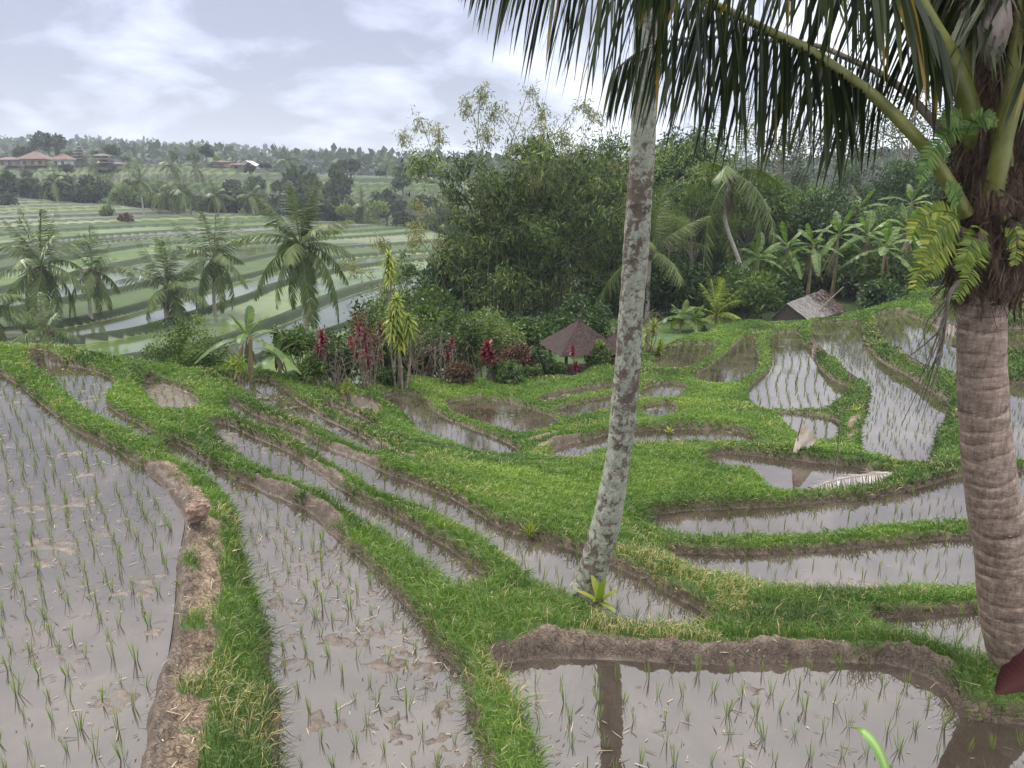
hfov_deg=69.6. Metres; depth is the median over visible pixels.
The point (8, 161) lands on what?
house
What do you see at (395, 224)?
gully tree
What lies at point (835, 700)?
rice seedling
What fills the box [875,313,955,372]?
paddy water
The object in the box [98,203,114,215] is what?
bush
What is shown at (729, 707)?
rice seedling
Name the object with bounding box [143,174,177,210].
coconut palm
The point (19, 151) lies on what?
gully tree
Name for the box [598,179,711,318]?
coconut palm
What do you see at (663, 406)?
paddy water
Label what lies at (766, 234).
woodland tree
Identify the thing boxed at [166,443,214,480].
paddy water
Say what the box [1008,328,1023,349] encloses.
paddy water
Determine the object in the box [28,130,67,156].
domed tree
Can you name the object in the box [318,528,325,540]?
rice seedling
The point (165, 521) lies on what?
rice seedling
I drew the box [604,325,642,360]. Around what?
pavilion
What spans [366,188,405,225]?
gully tree
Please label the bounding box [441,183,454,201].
gully tree
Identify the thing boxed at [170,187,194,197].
gully tree
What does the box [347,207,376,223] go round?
gully tree
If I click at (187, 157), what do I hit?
gully tree
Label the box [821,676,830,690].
rice seedling
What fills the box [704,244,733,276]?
broadleaf tree
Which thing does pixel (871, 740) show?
grass plant
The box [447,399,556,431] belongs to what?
paddy water
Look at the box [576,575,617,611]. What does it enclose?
birds nest fern
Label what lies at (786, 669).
rice seedling
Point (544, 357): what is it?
bush
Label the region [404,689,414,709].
rice seedling
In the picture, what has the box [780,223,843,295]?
banana plant
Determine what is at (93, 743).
rice seedling
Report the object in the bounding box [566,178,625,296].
woodland tree
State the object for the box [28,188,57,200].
gully tree
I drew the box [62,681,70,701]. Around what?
rice seedling
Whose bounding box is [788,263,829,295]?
undergrowth bush
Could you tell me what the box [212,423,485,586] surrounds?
paddy water
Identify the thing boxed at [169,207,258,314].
coconut palm
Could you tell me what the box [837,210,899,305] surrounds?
banana plant
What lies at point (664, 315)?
bush
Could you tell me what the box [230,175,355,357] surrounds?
coconut palm
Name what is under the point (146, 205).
gully tree
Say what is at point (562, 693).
rice seedling
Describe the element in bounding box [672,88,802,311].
coconut palm
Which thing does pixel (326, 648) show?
rice seedling
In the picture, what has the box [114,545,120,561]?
rice seedling
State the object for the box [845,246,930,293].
undergrowth bush
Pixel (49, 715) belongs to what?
rice seedling
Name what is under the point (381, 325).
cordyline
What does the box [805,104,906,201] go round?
airy tree
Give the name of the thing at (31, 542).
rice seedling
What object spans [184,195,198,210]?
gully tree
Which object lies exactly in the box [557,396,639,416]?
paddy water
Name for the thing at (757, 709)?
rice seedling
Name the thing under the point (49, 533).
rice seedling
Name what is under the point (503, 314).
bush
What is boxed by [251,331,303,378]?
banana plant
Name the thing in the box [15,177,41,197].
gully tree
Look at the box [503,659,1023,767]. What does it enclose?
paddy water
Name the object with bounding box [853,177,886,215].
woodland tree
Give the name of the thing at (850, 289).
undergrowth bush
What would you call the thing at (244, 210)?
gully tree
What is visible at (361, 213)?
coconut palm
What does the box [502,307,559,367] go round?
bush
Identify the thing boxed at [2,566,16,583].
rice seedling
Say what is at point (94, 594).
rice seedling
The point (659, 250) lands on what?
undergrowth bush
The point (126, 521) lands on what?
rice seedling
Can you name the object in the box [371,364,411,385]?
bush
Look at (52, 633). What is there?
rice seedling
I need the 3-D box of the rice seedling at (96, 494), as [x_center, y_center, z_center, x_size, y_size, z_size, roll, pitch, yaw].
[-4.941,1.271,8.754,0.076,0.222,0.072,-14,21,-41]
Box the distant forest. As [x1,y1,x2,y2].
[0,133,949,196]
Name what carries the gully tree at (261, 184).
on the ground at (124, 326)
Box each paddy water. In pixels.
[0,374,183,767]
[36,363,154,441]
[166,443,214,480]
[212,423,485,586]
[212,468,484,767]
[228,401,705,629]
[233,379,372,450]
[323,404,375,426]
[384,394,517,453]
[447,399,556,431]
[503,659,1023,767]
[542,385,612,401]
[554,429,752,456]
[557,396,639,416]
[642,384,685,398]
[642,403,677,416]
[650,471,1023,537]
[654,345,716,367]
[675,539,974,590]
[694,337,759,382]
[708,454,884,490]
[748,332,847,410]
[779,413,838,439]
[811,322,947,461]
[874,612,986,656]
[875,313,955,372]
[929,298,956,325]
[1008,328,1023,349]
[1009,383,1023,460]
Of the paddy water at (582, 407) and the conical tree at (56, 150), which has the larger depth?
the conical tree at (56, 150)
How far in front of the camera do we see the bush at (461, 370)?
23.01 m
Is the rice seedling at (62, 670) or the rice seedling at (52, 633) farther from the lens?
the rice seedling at (52, 633)
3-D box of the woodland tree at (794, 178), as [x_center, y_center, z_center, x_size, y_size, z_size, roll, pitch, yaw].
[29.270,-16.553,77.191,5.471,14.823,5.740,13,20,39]
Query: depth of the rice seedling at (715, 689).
5.94 m
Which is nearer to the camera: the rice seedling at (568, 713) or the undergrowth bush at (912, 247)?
the rice seedling at (568, 713)
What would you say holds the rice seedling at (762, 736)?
on the paddy water at (701, 739)
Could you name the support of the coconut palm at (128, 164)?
on the ground at (124, 326)
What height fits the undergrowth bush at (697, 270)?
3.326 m
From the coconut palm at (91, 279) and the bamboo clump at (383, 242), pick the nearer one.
the bamboo clump at (383, 242)
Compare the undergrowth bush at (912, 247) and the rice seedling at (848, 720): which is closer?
the rice seedling at (848, 720)
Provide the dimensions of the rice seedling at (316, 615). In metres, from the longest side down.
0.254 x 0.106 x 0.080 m
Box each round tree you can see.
[279,164,322,195]
[322,163,353,198]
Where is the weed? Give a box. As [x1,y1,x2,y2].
[664,426,674,434]
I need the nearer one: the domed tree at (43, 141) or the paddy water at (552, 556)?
the paddy water at (552, 556)
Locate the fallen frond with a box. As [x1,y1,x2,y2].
[807,471,892,490]
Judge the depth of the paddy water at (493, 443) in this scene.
19.12 m
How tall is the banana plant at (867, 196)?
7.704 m
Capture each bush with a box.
[0,190,19,204]
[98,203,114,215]
[116,212,133,221]
[140,311,236,368]
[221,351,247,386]
[260,316,318,376]
[294,351,327,388]
[307,329,360,383]
[311,324,358,384]
[330,293,397,383]
[340,291,407,381]
[340,375,356,402]
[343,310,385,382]
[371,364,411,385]
[385,305,435,375]
[386,248,426,299]
[393,312,437,377]
[400,297,447,378]
[411,343,443,377]
[413,300,485,379]
[414,321,462,378]
[442,360,477,383]
[445,306,533,378]
[449,312,493,377]
[472,305,525,380]
[474,311,539,381]
[485,359,522,384]
[497,338,540,381]
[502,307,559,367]
[520,344,555,376]
[520,363,544,379]
[540,358,567,376]
[544,290,617,336]
[579,242,623,275]
[582,269,619,307]
[583,266,650,316]
[584,337,611,368]
[586,262,621,274]
[609,263,676,309]
[616,241,678,263]
[619,251,713,313]
[643,303,692,320]
[656,293,680,307]
[661,233,724,259]
[678,251,722,281]
[678,283,737,312]
[681,282,734,317]
[693,234,764,277]
[695,270,728,286]
[706,261,786,318]
[719,239,821,286]
[719,275,780,312]
[727,250,806,293]
[770,284,804,311]
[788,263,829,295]
[799,237,864,297]
[818,260,859,297]
[834,241,881,287]
[840,252,880,295]
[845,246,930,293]
[854,278,908,309]
[871,242,910,260]
[873,236,924,252]
[891,251,933,278]
[901,271,946,294]
[911,255,947,283]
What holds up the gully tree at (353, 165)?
on the ground at (124, 326)
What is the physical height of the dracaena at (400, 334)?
3.106 m
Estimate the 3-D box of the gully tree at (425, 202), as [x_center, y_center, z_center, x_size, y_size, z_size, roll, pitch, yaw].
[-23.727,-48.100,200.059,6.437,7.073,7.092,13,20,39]
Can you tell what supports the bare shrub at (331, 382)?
on the ground at (124, 326)
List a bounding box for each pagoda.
[71,141,90,164]
[90,149,115,169]
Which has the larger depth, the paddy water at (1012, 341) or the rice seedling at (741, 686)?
the paddy water at (1012, 341)
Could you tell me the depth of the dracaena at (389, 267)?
23.22 m
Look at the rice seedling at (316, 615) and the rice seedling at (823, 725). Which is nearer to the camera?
the rice seedling at (823, 725)
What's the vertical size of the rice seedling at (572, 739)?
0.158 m
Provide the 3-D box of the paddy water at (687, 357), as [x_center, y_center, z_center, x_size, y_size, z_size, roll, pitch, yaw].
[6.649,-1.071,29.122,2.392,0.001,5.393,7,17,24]
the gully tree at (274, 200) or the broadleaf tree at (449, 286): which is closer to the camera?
the broadleaf tree at (449, 286)
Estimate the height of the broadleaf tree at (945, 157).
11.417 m
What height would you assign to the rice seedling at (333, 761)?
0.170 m
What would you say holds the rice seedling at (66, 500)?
on the paddy water at (45, 749)
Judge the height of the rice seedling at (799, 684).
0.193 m
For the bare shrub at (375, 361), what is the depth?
21.66 m
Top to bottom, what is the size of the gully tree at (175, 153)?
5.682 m
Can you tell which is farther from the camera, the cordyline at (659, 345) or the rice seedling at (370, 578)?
the cordyline at (659, 345)
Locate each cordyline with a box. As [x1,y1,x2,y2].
[313,327,329,384]
[345,322,374,388]
[373,318,388,367]
[443,338,455,379]
[477,340,500,381]
[565,344,581,372]
[642,316,666,355]
[995,648,1023,694]
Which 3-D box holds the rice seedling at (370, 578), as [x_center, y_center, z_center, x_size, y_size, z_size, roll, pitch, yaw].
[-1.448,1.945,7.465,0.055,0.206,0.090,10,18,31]
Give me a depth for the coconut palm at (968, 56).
4.68 m
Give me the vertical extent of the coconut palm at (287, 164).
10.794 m
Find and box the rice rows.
[0,295,1023,767]
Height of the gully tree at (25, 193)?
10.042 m
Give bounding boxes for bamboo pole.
[811,286,843,317]
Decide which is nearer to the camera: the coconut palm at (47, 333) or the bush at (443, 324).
the bush at (443, 324)
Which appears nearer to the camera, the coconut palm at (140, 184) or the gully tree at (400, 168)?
the coconut palm at (140, 184)
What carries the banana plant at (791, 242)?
on the ground at (124, 326)
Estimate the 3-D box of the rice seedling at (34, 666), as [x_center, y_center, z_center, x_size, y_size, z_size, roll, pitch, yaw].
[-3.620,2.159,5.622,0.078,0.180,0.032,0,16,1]
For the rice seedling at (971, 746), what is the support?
on the paddy water at (701, 739)
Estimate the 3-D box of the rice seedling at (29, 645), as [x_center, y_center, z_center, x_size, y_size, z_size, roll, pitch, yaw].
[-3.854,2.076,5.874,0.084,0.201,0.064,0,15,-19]
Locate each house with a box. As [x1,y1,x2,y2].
[0,157,22,165]
[15,151,51,165]
[49,153,75,164]
[212,160,233,167]
[228,163,244,167]
[242,160,259,168]
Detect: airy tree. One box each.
[730,98,835,196]
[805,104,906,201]
[856,88,947,210]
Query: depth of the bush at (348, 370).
21.41 m
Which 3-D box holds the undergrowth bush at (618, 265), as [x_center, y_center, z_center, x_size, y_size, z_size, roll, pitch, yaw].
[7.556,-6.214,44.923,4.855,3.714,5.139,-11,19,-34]
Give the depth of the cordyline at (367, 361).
20.79 m
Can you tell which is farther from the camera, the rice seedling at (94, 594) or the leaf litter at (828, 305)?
the leaf litter at (828, 305)
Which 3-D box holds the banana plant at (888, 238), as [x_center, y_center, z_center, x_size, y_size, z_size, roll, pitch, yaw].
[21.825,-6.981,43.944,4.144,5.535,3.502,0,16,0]
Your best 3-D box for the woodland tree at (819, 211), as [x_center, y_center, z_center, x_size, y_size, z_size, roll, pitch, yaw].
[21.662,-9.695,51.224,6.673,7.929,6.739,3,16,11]
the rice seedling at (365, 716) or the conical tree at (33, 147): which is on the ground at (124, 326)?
the conical tree at (33, 147)
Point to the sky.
(300, 74)
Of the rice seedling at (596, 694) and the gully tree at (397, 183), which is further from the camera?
the gully tree at (397, 183)
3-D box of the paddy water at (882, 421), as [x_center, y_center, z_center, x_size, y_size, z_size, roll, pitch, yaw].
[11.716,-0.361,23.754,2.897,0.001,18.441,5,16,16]
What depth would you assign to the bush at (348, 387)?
18.19 m
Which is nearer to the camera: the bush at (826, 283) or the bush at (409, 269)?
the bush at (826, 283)
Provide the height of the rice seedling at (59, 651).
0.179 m
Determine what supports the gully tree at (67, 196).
on the ground at (124, 326)
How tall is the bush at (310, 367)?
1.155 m
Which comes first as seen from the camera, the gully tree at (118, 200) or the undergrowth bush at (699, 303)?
the undergrowth bush at (699, 303)
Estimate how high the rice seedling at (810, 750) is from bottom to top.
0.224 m
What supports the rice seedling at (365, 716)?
on the paddy water at (324, 685)
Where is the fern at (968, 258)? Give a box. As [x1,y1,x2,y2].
[951,225,991,303]
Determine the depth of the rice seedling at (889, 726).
5.50 m
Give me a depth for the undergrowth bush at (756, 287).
40.36 m
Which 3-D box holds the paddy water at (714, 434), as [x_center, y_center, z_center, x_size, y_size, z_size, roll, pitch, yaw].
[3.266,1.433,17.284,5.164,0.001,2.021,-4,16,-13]
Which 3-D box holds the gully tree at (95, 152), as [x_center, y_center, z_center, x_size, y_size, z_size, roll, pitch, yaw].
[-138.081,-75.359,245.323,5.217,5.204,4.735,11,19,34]
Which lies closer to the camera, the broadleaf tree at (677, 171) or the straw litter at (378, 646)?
the straw litter at (378, 646)
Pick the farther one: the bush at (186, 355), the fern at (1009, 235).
the bush at (186, 355)
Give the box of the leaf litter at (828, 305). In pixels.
[808,289,845,314]
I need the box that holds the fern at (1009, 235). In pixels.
[1001,214,1023,265]
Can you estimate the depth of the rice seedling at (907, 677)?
6.02 m
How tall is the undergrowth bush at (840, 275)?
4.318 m
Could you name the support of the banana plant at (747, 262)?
on the ground at (124, 326)
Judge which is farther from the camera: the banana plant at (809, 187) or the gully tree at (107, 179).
the gully tree at (107, 179)
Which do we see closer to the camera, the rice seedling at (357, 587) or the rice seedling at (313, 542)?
the rice seedling at (357, 587)
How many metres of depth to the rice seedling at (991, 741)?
5.35 m
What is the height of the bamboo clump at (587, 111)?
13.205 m
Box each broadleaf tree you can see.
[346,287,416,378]
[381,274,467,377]
[408,243,491,361]
[590,155,653,261]
[626,124,743,214]
[670,254,695,301]
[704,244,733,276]
[861,154,941,240]
[907,150,953,198]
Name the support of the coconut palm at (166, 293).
on the ground at (124, 326)
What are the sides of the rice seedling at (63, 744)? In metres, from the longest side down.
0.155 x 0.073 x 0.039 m
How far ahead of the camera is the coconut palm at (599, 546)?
7.13 m
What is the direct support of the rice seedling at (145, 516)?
on the paddy water at (45, 749)
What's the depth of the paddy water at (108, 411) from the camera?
14.16 m
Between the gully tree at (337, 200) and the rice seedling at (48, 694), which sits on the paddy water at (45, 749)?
the rice seedling at (48, 694)
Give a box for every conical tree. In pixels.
[31,140,36,151]
[54,144,59,155]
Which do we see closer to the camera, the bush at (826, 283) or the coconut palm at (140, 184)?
the bush at (826, 283)
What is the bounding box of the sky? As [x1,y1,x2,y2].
[0,0,954,162]
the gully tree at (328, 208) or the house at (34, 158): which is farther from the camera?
the house at (34, 158)
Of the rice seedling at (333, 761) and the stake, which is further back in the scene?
the stake
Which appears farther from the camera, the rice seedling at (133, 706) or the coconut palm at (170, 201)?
the coconut palm at (170, 201)
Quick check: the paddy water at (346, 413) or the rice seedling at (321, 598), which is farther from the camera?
the paddy water at (346, 413)
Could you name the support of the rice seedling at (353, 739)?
on the paddy water at (324, 685)
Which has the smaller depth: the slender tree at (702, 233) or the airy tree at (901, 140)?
the slender tree at (702, 233)
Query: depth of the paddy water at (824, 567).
9.93 m
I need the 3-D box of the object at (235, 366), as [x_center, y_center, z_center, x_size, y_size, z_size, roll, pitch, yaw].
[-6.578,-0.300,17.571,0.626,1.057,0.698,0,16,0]
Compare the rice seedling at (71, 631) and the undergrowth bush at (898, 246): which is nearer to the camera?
the rice seedling at (71, 631)
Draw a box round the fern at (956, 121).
[915,106,963,181]
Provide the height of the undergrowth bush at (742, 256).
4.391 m
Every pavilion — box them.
[539,312,615,375]
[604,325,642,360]
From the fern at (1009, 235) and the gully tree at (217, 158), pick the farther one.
the gully tree at (217, 158)
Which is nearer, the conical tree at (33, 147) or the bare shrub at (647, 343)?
the bare shrub at (647, 343)
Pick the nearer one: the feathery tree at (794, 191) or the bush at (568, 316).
the bush at (568, 316)
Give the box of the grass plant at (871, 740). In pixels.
[851,726,889,767]
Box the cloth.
[793,420,816,452]
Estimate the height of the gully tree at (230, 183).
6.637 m
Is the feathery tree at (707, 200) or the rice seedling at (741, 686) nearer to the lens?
the rice seedling at (741, 686)
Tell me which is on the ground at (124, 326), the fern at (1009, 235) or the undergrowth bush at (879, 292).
the undergrowth bush at (879, 292)
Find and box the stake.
[833,423,840,474]
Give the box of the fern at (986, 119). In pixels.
[945,106,998,208]
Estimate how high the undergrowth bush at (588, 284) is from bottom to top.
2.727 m
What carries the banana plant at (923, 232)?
on the ground at (124, 326)
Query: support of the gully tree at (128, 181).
on the ground at (124, 326)
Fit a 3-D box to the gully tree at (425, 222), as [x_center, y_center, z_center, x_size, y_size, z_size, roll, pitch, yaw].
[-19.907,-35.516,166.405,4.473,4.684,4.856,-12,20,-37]
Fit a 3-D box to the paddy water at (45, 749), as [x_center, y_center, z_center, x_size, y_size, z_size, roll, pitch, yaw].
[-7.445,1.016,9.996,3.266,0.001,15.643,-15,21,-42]
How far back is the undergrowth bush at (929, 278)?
40.92 m
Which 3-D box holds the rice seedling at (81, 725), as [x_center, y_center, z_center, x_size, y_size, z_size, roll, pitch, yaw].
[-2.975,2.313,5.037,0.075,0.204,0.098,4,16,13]
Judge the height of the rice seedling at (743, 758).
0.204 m
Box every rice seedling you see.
[1,653,11,669]
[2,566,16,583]
[7,671,25,694]
[21,636,35,652]
[25,526,32,543]
[31,658,40,674]
[33,558,40,569]
[35,601,46,618]
[37,580,44,599]
[41,616,54,635]
[42,688,49,697]
[44,521,51,535]
[45,704,53,722]
[55,637,62,652]
[58,663,68,675]
[58,737,67,751]
[59,588,69,602]
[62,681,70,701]
[63,487,68,504]
[63,621,72,639]
[71,710,85,729]
[85,725,98,755]
[86,585,96,603]
[87,532,96,548]
[92,485,99,496]
[93,608,102,619]
[99,682,111,701]
[105,577,112,589]
[106,631,113,658]
[110,733,124,760]
[112,706,118,728]
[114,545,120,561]
[121,512,129,528]
[126,575,133,591]
[126,641,137,661]
[130,687,136,708]
[139,593,142,604]
[141,502,151,517]
[141,608,151,625]
[162,513,171,529]
[299,637,306,653]
[305,695,310,713]
[308,604,320,617]
[309,535,314,549]
[311,575,318,588]
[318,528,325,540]
[319,586,326,606]
[321,641,329,656]
[325,751,335,766]
[334,701,340,718]
[343,590,355,608]
[347,726,358,746]
[354,578,358,594]
[359,704,369,724]
[366,569,372,583]
[373,687,381,702]
[384,647,395,663]
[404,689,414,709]
[433,748,444,766]
[559,683,570,702]
[565,702,575,722]
[567,728,575,746]
[591,684,602,701]
[592,671,599,684]
[593,706,603,720]
[615,665,620,680]
[621,687,630,704]
[639,743,646,763]
[669,739,679,765]
[695,655,701,675]
[710,679,719,692]
[722,697,735,714]
[729,664,734,675]
[734,676,744,696]
[737,749,745,767]
[751,691,760,715]
[751,717,767,739]
[768,677,777,692]
[778,696,785,712]
[785,654,792,674]
[794,674,801,688]
[799,692,809,710]
[805,737,816,758]
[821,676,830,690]
[822,714,830,733]
[830,650,844,670]
[833,689,841,706]
[841,735,851,757]
[844,709,854,727]
[861,741,869,755]
[862,697,869,708]
[881,676,889,687]
[884,714,897,732]
[893,723,907,751]
[903,670,911,686]
[926,691,931,706]
[942,700,954,728]
[953,629,967,645]
[968,738,973,752]
[989,734,996,749]
[1016,730,1022,746]
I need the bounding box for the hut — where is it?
[770,290,843,321]
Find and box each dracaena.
[379,248,398,367]
[380,291,418,388]
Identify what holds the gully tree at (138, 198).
on the ground at (124, 326)
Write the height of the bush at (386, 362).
4.923 m
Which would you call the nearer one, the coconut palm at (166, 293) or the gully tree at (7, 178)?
the coconut palm at (166, 293)
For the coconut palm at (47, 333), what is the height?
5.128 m
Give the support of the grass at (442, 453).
on the ground at (124, 326)
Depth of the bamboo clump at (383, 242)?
45.77 m
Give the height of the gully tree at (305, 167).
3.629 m
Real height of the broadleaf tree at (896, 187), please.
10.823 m
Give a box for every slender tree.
[692,209,717,276]
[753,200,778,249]
[825,160,869,237]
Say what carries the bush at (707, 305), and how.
on the ground at (124, 326)
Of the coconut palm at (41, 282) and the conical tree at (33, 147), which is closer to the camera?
the coconut palm at (41, 282)
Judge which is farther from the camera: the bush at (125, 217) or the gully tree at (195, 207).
the gully tree at (195, 207)
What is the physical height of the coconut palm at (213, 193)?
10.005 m
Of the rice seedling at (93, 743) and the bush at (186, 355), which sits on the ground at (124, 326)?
the bush at (186, 355)
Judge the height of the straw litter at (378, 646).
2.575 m
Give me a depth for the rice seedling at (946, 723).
5.55 m
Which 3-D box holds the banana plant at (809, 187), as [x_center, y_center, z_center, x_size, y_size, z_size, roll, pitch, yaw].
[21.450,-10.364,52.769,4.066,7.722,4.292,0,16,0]
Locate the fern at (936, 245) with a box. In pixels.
[903,199,965,294]
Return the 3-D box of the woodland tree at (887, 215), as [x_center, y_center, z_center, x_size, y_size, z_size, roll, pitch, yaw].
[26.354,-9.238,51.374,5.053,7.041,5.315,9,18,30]
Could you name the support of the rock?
on the ground at (124, 326)
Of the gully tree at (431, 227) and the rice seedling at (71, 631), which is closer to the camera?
the rice seedling at (71, 631)
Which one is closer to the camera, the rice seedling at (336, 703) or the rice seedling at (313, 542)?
the rice seedling at (336, 703)
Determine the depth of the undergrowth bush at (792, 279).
44.14 m
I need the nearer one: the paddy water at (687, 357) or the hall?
the paddy water at (687, 357)
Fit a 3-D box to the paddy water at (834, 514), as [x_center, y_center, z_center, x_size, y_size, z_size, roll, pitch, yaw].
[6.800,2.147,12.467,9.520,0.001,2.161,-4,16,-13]
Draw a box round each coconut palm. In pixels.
[0,208,98,327]
[0,286,38,339]
[10,292,80,349]
[37,161,70,200]
[59,225,136,318]
[79,153,106,178]
[114,236,208,325]
[119,158,162,214]
[120,147,148,178]
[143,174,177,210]
[152,174,190,213]
[159,151,181,178]
[169,169,204,213]
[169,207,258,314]
[182,152,208,182]
[201,175,234,212]
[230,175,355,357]
[236,174,270,215]
[274,144,298,173]
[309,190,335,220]
[344,185,373,223]
[376,151,398,177]
[409,149,432,177]
[458,0,1023,674]
[566,0,850,610]
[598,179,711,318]
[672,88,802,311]
[686,277,741,331]
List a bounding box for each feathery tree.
[654,178,737,265]
[705,168,803,247]
[782,180,850,287]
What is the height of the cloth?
1.056 m
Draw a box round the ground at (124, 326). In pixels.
[0,164,1023,767]
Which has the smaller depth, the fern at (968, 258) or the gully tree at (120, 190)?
the fern at (968, 258)
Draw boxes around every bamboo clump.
[340,197,467,370]
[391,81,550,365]
[400,141,588,323]
[401,122,658,320]
[483,96,627,306]
[520,129,726,303]
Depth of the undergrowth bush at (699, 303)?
40.63 m
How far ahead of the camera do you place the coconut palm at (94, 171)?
229.38 m
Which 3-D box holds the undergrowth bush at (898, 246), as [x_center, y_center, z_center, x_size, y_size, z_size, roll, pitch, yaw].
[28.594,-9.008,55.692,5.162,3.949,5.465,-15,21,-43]
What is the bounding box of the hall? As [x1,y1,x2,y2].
[94,161,126,169]
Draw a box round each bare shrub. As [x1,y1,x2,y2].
[309,328,364,390]
[347,325,385,384]
[395,330,449,376]
[415,322,469,380]
[642,305,666,352]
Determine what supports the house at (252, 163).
on the ground at (124, 326)
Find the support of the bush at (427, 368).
on the ground at (124, 326)
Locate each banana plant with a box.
[194,305,301,382]
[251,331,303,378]
[660,300,697,331]
[680,305,713,331]
[731,232,789,275]
[766,221,824,282]
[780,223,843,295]
[794,184,833,248]
[812,210,866,298]
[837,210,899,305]
[838,220,916,279]
[841,185,888,290]
[869,203,931,270]
[878,177,933,245]
[901,205,936,249]
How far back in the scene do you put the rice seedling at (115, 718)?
5.06 m
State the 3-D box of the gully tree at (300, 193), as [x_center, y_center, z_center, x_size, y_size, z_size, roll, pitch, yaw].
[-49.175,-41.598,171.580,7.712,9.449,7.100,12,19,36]
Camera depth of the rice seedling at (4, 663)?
5.67 m
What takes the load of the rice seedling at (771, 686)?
on the paddy water at (701, 739)
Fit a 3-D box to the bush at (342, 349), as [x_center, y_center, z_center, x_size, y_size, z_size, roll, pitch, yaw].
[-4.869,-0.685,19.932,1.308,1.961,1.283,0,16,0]
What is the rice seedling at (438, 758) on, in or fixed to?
on the paddy water at (324, 685)
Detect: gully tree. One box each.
[0,170,19,190]
[0,177,43,197]
[11,145,31,157]
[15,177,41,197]
[20,168,33,177]
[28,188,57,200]
[41,174,74,200]
[55,188,85,202]
[57,163,75,174]
[61,151,76,156]
[71,174,111,203]
[75,185,104,202]
[90,150,100,157]
[94,174,114,186]
[100,144,122,160]
[108,185,136,205]
[111,182,131,205]
[120,156,131,161]
[121,177,138,191]
[128,203,145,207]
[133,190,169,209]
[135,193,151,204]
[150,181,167,190]
[166,150,178,163]
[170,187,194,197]
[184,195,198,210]
[185,153,199,163]
[189,194,223,212]
[197,143,214,163]
[199,197,219,212]
[203,185,250,212]
[212,155,222,160]
[222,178,241,189]
[232,185,262,213]
[238,206,254,213]
[243,162,256,176]
[243,176,266,192]
[255,201,280,214]
[258,161,271,169]
[266,192,307,216]
[269,179,283,192]
[285,185,316,218]
[299,165,307,172]
[305,199,335,220]
[310,187,327,218]
[325,193,359,222]
[335,203,355,219]
[336,159,348,172]
[345,159,361,177]
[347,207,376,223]
[361,218,381,224]
[365,200,390,223]
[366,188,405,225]
[374,170,385,177]
[389,171,412,196]
[390,211,417,226]
[392,165,404,172]
[392,211,414,226]
[411,194,438,210]
[411,215,443,231]
[413,217,433,228]
[431,203,456,234]
[436,224,465,237]
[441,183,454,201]
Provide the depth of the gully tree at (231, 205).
179.48 m
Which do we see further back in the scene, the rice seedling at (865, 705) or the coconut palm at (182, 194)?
the coconut palm at (182, 194)
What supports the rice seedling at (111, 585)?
on the paddy water at (45, 749)
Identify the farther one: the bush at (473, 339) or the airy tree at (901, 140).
the airy tree at (901, 140)
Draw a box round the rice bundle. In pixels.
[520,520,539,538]
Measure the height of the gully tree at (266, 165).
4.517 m
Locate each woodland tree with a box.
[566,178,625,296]
[650,190,717,253]
[702,166,802,245]
[708,210,758,244]
[753,206,827,249]
[775,158,815,194]
[775,187,882,291]
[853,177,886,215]
[860,201,924,259]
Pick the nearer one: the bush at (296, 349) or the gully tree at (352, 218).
the bush at (296, 349)
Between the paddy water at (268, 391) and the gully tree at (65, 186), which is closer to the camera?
the paddy water at (268, 391)
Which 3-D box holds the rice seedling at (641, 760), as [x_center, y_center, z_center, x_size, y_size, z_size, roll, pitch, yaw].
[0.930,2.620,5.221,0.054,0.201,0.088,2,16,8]
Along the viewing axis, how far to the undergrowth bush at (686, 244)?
53.92 m
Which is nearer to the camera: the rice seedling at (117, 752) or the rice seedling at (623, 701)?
the rice seedling at (117, 752)
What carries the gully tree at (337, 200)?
on the ground at (124, 326)
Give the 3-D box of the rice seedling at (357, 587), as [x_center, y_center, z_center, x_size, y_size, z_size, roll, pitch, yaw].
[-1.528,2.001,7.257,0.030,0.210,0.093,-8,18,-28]
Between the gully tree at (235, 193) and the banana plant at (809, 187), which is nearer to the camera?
the banana plant at (809, 187)
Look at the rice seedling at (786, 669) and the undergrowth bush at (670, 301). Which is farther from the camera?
the undergrowth bush at (670, 301)
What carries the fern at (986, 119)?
attached to the coconut palm at (968, 56)
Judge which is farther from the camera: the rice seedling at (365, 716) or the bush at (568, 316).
the bush at (568, 316)
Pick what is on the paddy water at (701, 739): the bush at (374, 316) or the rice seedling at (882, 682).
the rice seedling at (882, 682)
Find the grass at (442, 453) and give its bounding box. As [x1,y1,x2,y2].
[0,285,1023,767]
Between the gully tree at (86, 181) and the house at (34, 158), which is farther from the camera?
the house at (34, 158)
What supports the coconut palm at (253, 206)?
on the ground at (124, 326)
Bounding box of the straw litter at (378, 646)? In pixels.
[0,364,1023,767]
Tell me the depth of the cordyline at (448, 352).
23.79 m
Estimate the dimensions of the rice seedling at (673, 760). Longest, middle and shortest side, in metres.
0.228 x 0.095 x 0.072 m
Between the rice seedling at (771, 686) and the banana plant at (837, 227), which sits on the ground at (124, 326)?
the banana plant at (837, 227)
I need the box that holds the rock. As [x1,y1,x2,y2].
[185,500,210,522]
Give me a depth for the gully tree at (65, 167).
236.49 m
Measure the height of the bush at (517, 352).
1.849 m
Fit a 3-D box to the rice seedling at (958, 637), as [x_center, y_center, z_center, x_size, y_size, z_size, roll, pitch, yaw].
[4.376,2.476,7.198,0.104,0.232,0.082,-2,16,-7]
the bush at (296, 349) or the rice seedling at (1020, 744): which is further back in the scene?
the bush at (296, 349)

